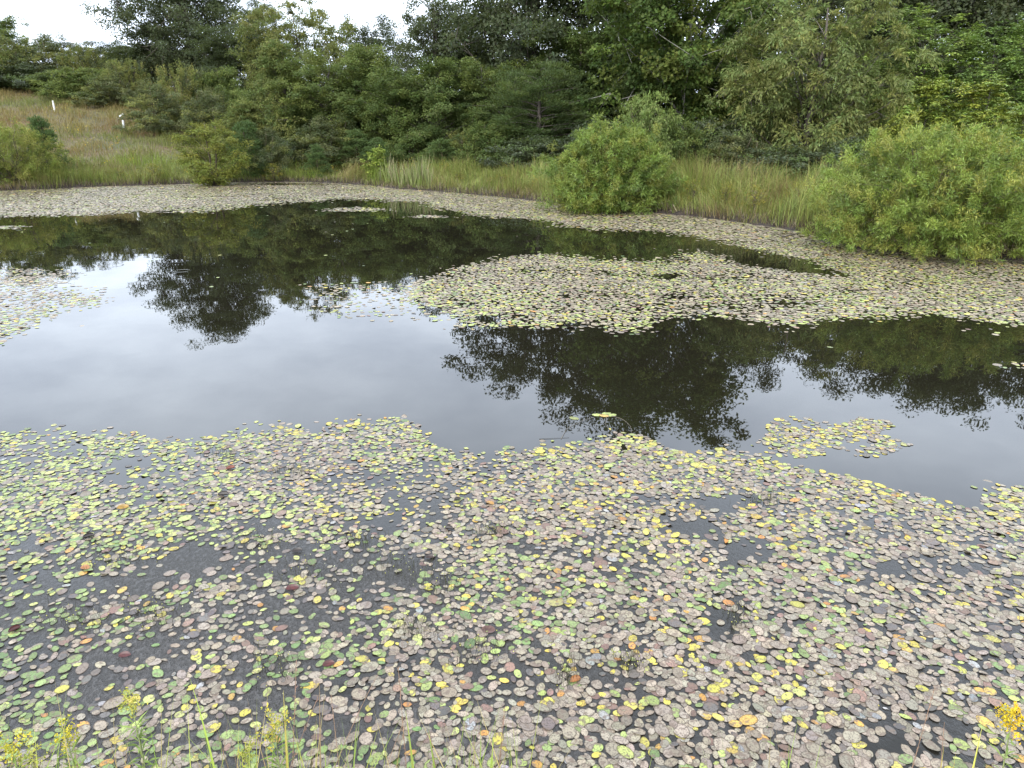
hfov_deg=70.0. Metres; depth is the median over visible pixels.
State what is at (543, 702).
lily pad
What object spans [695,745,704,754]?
lily pad
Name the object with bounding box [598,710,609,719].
lily pad
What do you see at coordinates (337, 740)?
lily pad
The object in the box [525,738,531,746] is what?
lily pad
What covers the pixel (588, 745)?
lily pad
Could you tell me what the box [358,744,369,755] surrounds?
lily pad
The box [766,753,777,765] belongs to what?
lily pad
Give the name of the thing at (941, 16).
broadleaf tree
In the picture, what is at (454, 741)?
lily pad
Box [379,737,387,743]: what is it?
lily pad
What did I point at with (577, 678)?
dead leaf
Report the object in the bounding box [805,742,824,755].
lily pad
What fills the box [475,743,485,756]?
lily pad
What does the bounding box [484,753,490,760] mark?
lily pad
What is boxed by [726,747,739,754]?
lily pad
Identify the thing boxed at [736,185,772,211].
tall weed
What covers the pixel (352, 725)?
dry stem
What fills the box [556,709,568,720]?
lily pad
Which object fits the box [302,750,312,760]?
lily pad
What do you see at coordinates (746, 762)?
lily pad
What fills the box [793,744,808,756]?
lily pad
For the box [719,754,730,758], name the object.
lily pad
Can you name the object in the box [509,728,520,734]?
lily pad
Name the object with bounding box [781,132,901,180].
shore bush
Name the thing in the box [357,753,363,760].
lily pad
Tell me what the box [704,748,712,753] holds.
lily pad
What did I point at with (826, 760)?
lily pad
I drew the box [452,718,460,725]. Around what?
lily pad
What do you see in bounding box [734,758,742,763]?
lily pad
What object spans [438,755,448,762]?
lily pad
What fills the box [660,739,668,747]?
lily pad
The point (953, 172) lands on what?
willow bush
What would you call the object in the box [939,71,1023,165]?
sapling
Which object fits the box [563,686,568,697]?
lily pad
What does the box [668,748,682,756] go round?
lily pad
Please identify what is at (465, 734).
lily pad
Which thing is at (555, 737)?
lily pad
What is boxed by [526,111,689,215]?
willow bush
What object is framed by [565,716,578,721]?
lily pad
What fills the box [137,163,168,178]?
tall weed
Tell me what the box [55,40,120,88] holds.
hill bush
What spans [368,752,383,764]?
lily pad
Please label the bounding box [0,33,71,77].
hill bush
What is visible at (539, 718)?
lily pad
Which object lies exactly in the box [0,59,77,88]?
hill bush
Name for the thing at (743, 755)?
lily pad
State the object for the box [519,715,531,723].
lily pad
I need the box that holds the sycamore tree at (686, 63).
[569,0,811,139]
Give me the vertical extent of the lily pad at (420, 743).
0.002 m
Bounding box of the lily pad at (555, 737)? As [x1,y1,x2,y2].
[549,732,560,743]
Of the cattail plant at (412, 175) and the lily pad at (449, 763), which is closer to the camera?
the lily pad at (449, 763)
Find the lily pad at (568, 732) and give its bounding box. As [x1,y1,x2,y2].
[562,724,576,738]
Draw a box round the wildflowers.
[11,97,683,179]
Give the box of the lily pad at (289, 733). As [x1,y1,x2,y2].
[278,730,292,741]
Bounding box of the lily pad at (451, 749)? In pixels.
[446,746,454,754]
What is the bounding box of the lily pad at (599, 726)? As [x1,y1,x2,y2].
[591,723,601,731]
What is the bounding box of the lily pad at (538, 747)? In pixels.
[535,744,541,751]
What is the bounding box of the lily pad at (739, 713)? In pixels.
[735,709,745,718]
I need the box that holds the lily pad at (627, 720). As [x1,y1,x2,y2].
[620,714,632,725]
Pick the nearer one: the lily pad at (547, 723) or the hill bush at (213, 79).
the lily pad at (547, 723)
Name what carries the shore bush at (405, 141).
on the ground at (787, 227)
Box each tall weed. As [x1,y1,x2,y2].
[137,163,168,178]
[256,163,286,180]
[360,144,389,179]
[453,172,467,180]
[680,179,709,203]
[711,181,736,208]
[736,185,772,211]
[782,180,810,199]
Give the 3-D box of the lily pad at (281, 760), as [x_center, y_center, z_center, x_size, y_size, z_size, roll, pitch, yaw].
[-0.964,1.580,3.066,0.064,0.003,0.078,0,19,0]
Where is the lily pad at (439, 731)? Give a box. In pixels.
[436,727,443,733]
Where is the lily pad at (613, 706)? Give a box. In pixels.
[607,702,617,708]
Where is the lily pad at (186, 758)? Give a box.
[181,753,196,761]
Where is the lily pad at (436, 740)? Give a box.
[430,736,444,744]
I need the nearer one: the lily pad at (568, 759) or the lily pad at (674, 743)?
the lily pad at (568, 759)
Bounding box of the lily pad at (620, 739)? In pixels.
[612,735,628,743]
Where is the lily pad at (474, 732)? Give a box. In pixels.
[463,728,480,735]
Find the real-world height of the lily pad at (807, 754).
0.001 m
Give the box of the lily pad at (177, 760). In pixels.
[173,753,189,765]
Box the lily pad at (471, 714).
[463,712,474,720]
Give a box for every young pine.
[14,114,74,172]
[220,119,278,177]
[299,143,333,177]
[327,128,371,166]
[356,136,397,169]
[413,138,461,165]
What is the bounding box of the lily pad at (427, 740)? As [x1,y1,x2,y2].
[423,732,434,742]
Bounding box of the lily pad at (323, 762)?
[321,756,330,766]
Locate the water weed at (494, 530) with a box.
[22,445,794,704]
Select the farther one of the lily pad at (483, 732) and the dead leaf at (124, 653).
the dead leaf at (124, 653)
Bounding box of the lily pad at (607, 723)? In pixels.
[603,719,614,729]
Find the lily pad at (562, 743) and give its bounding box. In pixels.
[558,739,566,748]
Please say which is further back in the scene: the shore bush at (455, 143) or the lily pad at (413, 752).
the shore bush at (455, 143)
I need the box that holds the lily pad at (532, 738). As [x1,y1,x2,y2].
[530,735,536,743]
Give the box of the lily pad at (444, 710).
[436,706,450,715]
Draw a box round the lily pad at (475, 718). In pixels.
[469,716,477,722]
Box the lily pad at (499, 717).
[495,715,505,720]
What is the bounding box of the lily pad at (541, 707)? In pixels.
[533,702,549,711]
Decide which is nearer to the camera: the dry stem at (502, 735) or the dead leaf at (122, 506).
the dry stem at (502, 735)
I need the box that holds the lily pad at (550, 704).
[547,701,553,711]
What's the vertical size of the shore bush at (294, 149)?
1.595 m
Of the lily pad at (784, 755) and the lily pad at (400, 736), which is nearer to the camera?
the lily pad at (784, 755)
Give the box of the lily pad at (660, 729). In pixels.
[654,723,669,736]
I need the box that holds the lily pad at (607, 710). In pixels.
[596,707,610,714]
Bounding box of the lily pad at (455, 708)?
[451,704,460,712]
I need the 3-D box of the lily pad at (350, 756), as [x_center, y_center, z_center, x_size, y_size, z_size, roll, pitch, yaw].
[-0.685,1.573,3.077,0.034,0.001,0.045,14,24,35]
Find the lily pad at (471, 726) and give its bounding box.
[465,718,475,730]
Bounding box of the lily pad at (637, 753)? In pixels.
[633,750,640,756]
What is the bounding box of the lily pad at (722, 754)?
[717,750,725,756]
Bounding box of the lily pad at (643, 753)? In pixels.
[637,751,645,758]
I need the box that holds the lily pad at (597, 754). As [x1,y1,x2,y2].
[591,751,600,757]
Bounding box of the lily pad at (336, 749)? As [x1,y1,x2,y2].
[329,745,339,751]
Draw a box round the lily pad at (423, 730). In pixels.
[418,726,431,734]
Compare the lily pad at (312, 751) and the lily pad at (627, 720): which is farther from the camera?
the lily pad at (627, 720)
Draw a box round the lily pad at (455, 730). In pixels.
[452,727,458,734]
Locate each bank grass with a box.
[0,133,1023,258]
[1,676,1017,767]
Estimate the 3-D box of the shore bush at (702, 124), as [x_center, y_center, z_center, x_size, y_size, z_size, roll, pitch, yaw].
[8.427,-9.771,30.148,5.080,2.762,5.139,14,24,35]
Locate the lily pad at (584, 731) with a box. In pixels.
[581,728,587,735]
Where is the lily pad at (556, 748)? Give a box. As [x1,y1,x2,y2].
[551,745,561,751]
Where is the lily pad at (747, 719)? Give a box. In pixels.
[739,714,757,724]
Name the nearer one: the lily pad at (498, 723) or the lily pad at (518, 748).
the lily pad at (518, 748)
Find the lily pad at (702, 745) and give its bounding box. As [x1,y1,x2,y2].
[696,742,707,748]
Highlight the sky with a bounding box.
[0,0,1017,103]
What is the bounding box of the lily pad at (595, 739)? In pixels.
[585,736,597,743]
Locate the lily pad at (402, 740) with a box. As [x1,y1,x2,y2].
[398,736,407,745]
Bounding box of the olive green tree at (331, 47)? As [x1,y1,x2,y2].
[225,0,369,122]
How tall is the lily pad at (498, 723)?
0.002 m
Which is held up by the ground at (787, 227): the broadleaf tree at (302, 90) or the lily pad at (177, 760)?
the broadleaf tree at (302, 90)
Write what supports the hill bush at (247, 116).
on the ground at (787, 227)
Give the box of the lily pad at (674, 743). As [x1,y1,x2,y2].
[670,741,678,745]
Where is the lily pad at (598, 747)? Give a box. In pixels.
[592,743,603,751]
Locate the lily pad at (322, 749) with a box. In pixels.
[318,745,327,753]
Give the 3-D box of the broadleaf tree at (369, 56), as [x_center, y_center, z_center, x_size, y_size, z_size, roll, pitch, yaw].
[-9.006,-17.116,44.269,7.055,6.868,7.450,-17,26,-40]
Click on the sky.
(52, 16)
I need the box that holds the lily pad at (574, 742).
[570,738,582,744]
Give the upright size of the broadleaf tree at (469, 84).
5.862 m
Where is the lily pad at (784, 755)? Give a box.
[776,752,789,758]
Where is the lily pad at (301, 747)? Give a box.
[295,744,303,752]
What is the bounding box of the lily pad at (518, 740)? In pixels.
[503,731,521,746]
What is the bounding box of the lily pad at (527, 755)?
[523,751,531,760]
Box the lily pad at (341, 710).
[333,705,347,713]
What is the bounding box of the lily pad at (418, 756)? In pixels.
[415,752,422,759]
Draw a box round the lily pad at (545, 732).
[539,727,547,736]
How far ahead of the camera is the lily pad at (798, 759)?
3.07 m
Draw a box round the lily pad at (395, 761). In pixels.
[392,757,400,764]
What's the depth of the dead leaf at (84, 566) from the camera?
4.41 m
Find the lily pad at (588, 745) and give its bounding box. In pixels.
[584,742,593,748]
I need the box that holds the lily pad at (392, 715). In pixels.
[386,709,396,721]
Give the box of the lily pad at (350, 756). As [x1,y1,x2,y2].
[344,754,352,762]
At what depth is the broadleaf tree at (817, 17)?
41.97 m
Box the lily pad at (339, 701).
[328,696,347,706]
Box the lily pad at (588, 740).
[584,735,592,741]
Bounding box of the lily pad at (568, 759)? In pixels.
[565,756,575,762]
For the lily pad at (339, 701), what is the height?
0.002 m
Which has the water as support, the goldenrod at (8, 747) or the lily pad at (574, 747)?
the lily pad at (574, 747)
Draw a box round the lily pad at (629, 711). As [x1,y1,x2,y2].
[617,705,633,715]
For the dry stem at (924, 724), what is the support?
on the ground at (787, 227)
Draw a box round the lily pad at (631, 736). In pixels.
[625,729,640,741]
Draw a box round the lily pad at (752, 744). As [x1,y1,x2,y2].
[745,738,759,751]
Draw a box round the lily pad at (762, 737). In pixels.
[757,734,769,740]
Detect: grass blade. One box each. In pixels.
[149,724,157,767]
[190,680,214,767]
[283,691,287,767]
[406,716,413,767]
[428,730,434,767]
[972,729,981,767]
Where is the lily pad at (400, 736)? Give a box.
[393,734,402,740]
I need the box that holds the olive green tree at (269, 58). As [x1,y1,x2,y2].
[230,38,320,143]
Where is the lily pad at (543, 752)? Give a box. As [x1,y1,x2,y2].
[539,749,549,756]
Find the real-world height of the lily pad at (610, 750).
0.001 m
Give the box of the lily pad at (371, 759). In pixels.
[366,757,373,762]
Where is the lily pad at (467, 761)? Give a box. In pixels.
[465,758,471,765]
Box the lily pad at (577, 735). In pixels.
[574,729,579,738]
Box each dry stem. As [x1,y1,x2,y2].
[290,696,318,767]
[291,660,296,767]
[331,697,338,764]
[334,671,379,767]
[387,714,406,764]
[397,668,406,767]
[498,706,505,766]
[912,688,934,767]
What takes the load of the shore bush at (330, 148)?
on the ground at (787, 227)
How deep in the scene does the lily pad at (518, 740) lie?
3.18 m
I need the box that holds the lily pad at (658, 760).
[654,757,663,765]
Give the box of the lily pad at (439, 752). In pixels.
[428,748,443,758]
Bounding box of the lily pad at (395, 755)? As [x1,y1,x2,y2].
[386,751,399,763]
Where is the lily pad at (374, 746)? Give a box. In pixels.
[370,743,376,748]
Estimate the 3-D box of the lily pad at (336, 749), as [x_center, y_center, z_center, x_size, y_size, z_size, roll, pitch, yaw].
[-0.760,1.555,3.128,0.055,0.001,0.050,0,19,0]
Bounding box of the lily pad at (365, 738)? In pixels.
[359,732,372,744]
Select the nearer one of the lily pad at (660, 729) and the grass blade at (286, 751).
the grass blade at (286, 751)
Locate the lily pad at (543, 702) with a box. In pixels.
[539,699,554,704]
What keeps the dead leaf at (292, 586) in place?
on the water
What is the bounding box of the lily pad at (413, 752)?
[404,750,416,754]
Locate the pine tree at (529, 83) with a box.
[447,60,621,165]
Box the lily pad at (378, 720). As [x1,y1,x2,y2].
[375,718,384,727]
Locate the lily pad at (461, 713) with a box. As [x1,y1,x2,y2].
[457,711,468,716]
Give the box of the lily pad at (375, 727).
[371,722,382,730]
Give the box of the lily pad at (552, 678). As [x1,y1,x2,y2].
[546,671,561,683]
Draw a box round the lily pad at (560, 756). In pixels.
[555,753,564,761]
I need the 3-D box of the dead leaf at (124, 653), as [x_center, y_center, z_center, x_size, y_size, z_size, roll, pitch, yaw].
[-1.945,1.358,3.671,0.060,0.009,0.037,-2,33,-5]
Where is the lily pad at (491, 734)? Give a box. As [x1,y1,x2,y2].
[482,731,493,738]
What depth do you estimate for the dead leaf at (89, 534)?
4.74 m
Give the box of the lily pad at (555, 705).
[551,702,558,708]
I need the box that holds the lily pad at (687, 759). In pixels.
[682,754,692,763]
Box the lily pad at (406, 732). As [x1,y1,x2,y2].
[402,729,412,735]
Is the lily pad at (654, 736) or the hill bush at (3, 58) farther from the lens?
the hill bush at (3, 58)
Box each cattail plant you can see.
[378,152,392,179]
[390,165,398,184]
[395,166,403,187]
[400,163,407,185]
[405,164,418,187]
[411,166,415,186]
[416,159,425,185]
[419,155,433,175]
[423,166,432,186]
[424,163,431,187]
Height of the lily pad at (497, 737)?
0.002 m
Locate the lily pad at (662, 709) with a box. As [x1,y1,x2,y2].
[654,704,672,716]
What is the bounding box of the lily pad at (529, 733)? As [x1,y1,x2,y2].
[522,727,535,736]
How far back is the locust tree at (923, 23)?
32.13 m
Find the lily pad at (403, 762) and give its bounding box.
[399,756,409,765]
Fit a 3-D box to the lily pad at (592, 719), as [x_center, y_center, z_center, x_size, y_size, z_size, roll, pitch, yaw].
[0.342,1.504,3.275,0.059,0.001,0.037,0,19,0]
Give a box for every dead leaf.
[8,625,20,631]
[80,564,89,568]
[82,532,94,537]
[117,504,128,508]
[118,651,130,656]
[218,491,228,494]
[286,584,298,589]
[292,547,301,551]
[322,660,334,665]
[426,554,434,557]
[481,625,494,632]
[570,675,580,681]
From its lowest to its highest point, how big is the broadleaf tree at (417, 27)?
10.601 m
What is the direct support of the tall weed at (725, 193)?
on the ground at (787, 227)
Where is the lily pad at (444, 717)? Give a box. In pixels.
[437,715,447,719]
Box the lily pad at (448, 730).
[443,726,452,736]
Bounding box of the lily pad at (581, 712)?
[578,709,591,716]
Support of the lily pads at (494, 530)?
on the water
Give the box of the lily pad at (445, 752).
[443,747,449,755]
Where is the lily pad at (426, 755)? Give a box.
[424,748,441,759]
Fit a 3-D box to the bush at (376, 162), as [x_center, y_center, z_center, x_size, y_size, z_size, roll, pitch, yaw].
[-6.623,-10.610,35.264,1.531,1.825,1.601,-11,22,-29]
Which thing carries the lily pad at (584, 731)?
on the water
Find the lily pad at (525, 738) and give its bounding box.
[519,732,530,741]
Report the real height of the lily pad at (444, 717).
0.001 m
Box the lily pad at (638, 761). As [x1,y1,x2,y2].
[633,757,641,765]
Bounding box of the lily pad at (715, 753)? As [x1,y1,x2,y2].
[712,750,718,758]
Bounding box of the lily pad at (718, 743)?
[713,737,732,753]
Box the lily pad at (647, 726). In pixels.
[644,723,652,729]
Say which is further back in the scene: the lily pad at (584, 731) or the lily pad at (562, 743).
the lily pad at (584, 731)
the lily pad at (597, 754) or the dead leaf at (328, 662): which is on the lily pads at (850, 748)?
the dead leaf at (328, 662)
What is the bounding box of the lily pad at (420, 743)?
[416,741,424,746]
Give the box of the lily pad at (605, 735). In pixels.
[600,730,609,740]
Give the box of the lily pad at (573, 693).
[566,690,581,697]
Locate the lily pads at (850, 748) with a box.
[0,182,1023,767]
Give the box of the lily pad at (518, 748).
[513,746,522,750]
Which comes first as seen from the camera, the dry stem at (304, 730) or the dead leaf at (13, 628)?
the dry stem at (304, 730)
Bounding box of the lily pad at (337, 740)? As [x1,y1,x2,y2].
[332,737,340,744]
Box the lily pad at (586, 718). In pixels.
[578,715,589,725]
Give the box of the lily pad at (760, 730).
[755,727,773,735]
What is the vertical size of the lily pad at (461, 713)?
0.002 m
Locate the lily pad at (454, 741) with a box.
[449,738,460,749]
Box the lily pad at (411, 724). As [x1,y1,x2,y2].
[403,718,420,731]
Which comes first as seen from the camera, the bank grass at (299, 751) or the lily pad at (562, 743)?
the bank grass at (299, 751)
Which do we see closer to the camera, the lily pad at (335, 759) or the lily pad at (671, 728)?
the lily pad at (335, 759)
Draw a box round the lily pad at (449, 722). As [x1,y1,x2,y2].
[446,719,452,725]
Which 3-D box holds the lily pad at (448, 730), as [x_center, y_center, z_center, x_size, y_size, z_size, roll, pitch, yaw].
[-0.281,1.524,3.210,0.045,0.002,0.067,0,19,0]
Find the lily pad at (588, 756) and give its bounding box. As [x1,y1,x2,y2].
[584,753,591,759]
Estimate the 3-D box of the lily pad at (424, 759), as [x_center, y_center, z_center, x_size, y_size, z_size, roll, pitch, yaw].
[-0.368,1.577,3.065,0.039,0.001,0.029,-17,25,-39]
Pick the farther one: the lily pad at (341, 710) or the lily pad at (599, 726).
the lily pad at (341, 710)
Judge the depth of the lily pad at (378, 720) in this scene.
3.27 m
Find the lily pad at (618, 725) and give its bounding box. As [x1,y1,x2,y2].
[611,721,625,729]
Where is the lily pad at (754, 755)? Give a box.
[749,750,758,759]
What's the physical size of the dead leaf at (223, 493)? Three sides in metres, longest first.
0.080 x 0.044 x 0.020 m
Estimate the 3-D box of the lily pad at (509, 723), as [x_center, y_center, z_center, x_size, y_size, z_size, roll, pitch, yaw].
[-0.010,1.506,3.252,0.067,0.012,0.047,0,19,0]
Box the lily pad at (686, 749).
[680,745,692,752]
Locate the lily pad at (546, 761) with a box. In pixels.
[538,756,549,764]
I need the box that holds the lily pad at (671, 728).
[665,725,674,734]
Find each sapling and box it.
[885,69,969,165]
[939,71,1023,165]
[979,103,1023,167]
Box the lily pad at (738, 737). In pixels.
[735,733,746,741]
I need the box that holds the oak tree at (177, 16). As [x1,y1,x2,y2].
[77,0,251,83]
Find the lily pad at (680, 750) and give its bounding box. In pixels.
[677,744,688,756]
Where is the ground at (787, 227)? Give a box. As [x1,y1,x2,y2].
[0,87,1022,260]
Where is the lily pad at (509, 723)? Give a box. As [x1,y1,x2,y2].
[502,718,516,727]
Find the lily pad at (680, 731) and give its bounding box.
[673,723,689,737]
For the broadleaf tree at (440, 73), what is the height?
5.902 m
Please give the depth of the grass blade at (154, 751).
2.39 m
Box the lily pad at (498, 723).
[495,719,504,726]
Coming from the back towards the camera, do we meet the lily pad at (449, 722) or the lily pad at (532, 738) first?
the lily pad at (449, 722)
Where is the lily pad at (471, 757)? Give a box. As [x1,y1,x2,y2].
[470,755,479,759]
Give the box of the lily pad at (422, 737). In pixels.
[417,734,426,740]
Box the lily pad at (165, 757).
[157,754,172,767]
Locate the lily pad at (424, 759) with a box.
[420,757,427,763]
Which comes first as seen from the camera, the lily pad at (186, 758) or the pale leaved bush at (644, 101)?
the lily pad at (186, 758)
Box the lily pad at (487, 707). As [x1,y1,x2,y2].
[480,704,493,711]
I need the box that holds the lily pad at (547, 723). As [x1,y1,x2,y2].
[541,716,555,729]
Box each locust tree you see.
[838,3,1020,145]
[895,18,1023,136]
[965,12,1023,150]
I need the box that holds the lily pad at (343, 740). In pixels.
[340,737,347,744]
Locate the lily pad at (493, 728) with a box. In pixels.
[489,725,498,730]
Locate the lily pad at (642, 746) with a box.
[639,743,645,749]
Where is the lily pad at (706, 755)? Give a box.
[701,753,709,759]
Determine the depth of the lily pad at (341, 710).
3.34 m
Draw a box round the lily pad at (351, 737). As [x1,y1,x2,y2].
[346,731,359,742]
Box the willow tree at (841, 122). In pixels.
[694,0,944,159]
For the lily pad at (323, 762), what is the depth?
3.06 m
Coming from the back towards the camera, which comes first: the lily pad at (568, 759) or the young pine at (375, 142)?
the young pine at (375, 142)
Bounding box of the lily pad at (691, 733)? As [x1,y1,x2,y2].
[683,727,694,737]
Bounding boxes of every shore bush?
[241,123,293,174]
[262,135,334,161]
[282,112,373,165]
[384,130,451,166]
[433,128,483,160]
[449,118,526,169]
[477,135,569,171]
[549,115,623,161]
[654,119,721,172]
[675,111,766,166]
[692,128,778,172]
[706,143,831,183]
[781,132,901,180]
[978,136,1023,221]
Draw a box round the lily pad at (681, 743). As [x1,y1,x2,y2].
[676,738,685,745]
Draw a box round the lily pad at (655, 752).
[649,748,659,758]
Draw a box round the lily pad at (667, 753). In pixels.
[663,749,672,757]
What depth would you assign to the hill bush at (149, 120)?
47.59 m
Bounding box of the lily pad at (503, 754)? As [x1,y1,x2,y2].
[489,747,506,760]
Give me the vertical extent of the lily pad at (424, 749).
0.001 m
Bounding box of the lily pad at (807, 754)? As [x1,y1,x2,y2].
[801,751,813,758]
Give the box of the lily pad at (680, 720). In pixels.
[676,717,685,723]
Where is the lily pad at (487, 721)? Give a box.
[481,718,490,725]
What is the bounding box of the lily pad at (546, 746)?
[542,743,551,751]
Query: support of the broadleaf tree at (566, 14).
on the ground at (787, 227)
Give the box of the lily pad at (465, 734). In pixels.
[463,732,471,737]
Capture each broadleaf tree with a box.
[0,13,43,64]
[54,40,138,77]
[89,44,189,86]
[97,38,171,82]
[182,23,309,102]
[229,0,277,80]
[263,47,379,151]
[311,41,406,147]
[334,11,419,131]
[340,64,439,156]
[383,0,482,138]
[385,51,495,162]
[421,4,540,138]
[430,0,661,143]
[440,56,535,148]
[519,0,762,131]
[521,18,634,137]
[606,25,709,146]
[697,52,817,148]
[708,0,855,149]
[788,0,937,140]
[818,55,932,145]
[829,0,994,125]
[863,0,1023,136]
[949,0,1023,120]
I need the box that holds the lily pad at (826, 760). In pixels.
[818,753,832,766]
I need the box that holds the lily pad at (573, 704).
[564,698,577,705]
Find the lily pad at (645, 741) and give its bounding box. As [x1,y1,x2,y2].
[640,736,649,747]
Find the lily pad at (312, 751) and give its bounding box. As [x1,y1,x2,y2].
[306,747,319,755]
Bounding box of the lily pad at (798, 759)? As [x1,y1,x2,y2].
[789,755,805,765]
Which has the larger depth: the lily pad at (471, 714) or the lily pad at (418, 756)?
the lily pad at (471, 714)
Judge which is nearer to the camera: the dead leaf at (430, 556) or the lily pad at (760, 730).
the lily pad at (760, 730)
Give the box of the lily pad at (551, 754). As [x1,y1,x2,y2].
[548,751,556,757]
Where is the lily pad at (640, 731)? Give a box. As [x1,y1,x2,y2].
[633,728,645,734]
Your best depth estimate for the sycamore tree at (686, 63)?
33.30 m
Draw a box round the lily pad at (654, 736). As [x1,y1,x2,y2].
[649,732,658,740]
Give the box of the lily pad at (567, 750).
[561,747,570,752]
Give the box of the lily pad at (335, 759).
[328,757,337,761]
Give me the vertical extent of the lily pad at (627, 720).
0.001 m
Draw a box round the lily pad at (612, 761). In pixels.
[609,759,617,764]
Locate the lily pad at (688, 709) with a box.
[684,705,693,715]
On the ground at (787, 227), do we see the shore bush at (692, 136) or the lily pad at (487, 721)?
the shore bush at (692, 136)
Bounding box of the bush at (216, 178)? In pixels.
[167,117,254,185]
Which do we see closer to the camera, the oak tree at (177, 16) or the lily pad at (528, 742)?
the lily pad at (528, 742)
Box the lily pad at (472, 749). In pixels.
[466,742,484,753]
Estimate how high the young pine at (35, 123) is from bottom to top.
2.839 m
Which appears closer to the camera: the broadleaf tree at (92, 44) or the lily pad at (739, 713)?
the lily pad at (739, 713)
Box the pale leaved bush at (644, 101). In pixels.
[600,91,685,178]
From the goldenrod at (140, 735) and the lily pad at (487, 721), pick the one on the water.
the lily pad at (487, 721)
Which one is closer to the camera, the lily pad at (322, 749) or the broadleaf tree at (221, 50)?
the lily pad at (322, 749)
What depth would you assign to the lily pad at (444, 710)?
3.33 m
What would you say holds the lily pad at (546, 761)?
on the water
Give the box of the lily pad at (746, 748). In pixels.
[738,742,751,757]
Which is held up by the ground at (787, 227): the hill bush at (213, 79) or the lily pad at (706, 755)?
the hill bush at (213, 79)
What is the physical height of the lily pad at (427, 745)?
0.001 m
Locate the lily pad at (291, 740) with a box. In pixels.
[288,738,299,743]
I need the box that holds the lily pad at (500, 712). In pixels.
[494,707,506,716]
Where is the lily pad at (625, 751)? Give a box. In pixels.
[617,745,633,758]
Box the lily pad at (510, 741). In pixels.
[499,737,513,746]
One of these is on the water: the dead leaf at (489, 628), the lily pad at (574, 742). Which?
the lily pad at (574, 742)
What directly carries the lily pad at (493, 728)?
on the water
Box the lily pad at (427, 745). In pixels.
[423,743,432,748]
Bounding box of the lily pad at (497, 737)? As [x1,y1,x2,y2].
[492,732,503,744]
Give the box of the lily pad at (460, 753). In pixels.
[457,749,467,755]
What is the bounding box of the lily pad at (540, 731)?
[536,728,543,734]
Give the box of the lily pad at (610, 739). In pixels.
[608,732,619,742]
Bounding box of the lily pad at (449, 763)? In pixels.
[445,756,452,765]
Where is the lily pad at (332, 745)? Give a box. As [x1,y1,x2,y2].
[327,742,338,749]
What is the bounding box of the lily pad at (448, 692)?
[441,687,457,697]
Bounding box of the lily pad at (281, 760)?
[277,756,285,767]
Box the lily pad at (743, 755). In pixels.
[738,752,749,758]
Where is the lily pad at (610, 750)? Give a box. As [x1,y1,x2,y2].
[605,741,618,755]
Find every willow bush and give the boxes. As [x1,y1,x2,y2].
[0,116,79,184]
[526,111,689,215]
[796,107,1023,268]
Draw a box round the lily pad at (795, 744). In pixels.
[785,734,800,748]
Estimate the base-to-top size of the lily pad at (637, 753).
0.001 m
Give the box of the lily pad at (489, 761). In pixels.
[487,757,496,766]
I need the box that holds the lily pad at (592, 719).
[582,717,594,722]
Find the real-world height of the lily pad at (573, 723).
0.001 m
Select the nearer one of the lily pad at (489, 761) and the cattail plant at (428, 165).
the lily pad at (489, 761)
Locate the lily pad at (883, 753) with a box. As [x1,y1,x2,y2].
[875,749,893,765]
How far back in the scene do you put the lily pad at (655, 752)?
3.10 m
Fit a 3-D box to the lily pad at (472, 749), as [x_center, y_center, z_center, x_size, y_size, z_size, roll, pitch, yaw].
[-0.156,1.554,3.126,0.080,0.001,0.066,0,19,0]
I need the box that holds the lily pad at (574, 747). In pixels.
[569,745,578,749]
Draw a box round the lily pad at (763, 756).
[759,753,766,759]
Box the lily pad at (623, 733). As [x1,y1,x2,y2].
[620,731,626,737]
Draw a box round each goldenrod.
[0,728,33,767]
[7,731,54,767]
[50,714,85,767]
[116,687,162,767]
[236,733,267,767]
[257,702,298,767]
[985,701,1023,767]
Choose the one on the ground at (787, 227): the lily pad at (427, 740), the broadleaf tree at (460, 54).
the broadleaf tree at (460, 54)
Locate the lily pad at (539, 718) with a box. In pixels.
[533,715,542,722]
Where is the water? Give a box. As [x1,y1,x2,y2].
[0,182,1023,767]
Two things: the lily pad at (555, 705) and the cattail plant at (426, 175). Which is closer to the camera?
the lily pad at (555, 705)
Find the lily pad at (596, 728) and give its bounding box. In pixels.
[584,724,598,731]
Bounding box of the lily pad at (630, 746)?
[626,743,634,751]
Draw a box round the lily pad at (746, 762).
[742,757,752,765]
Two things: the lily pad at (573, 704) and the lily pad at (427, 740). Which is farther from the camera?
the lily pad at (573, 704)
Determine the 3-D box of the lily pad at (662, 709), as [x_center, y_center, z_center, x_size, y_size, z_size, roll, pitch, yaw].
[0.688,1.485,3.328,0.082,0.002,0.082,0,19,0]
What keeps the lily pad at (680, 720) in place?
on the water
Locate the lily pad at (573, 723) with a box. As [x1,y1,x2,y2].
[567,720,578,726]
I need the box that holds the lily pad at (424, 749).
[420,746,428,751]
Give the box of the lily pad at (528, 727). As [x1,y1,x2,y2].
[519,721,534,730]
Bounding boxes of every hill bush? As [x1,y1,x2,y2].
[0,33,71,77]
[0,55,27,89]
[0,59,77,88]
[2,30,95,75]
[22,69,84,91]
[29,65,127,98]
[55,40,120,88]
[66,73,149,106]
[92,56,151,102]
[112,77,191,132]
[145,59,222,124]
[167,84,236,143]
[173,64,255,125]
[207,100,281,155]
[217,87,282,138]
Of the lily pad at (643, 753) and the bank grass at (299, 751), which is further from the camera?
the lily pad at (643, 753)
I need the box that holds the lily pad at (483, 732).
[478,730,488,735]
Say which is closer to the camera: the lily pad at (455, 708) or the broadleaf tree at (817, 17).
the lily pad at (455, 708)
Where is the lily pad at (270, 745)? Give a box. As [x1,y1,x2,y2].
[264,742,276,754]
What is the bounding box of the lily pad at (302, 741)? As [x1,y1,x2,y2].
[290,738,305,748]

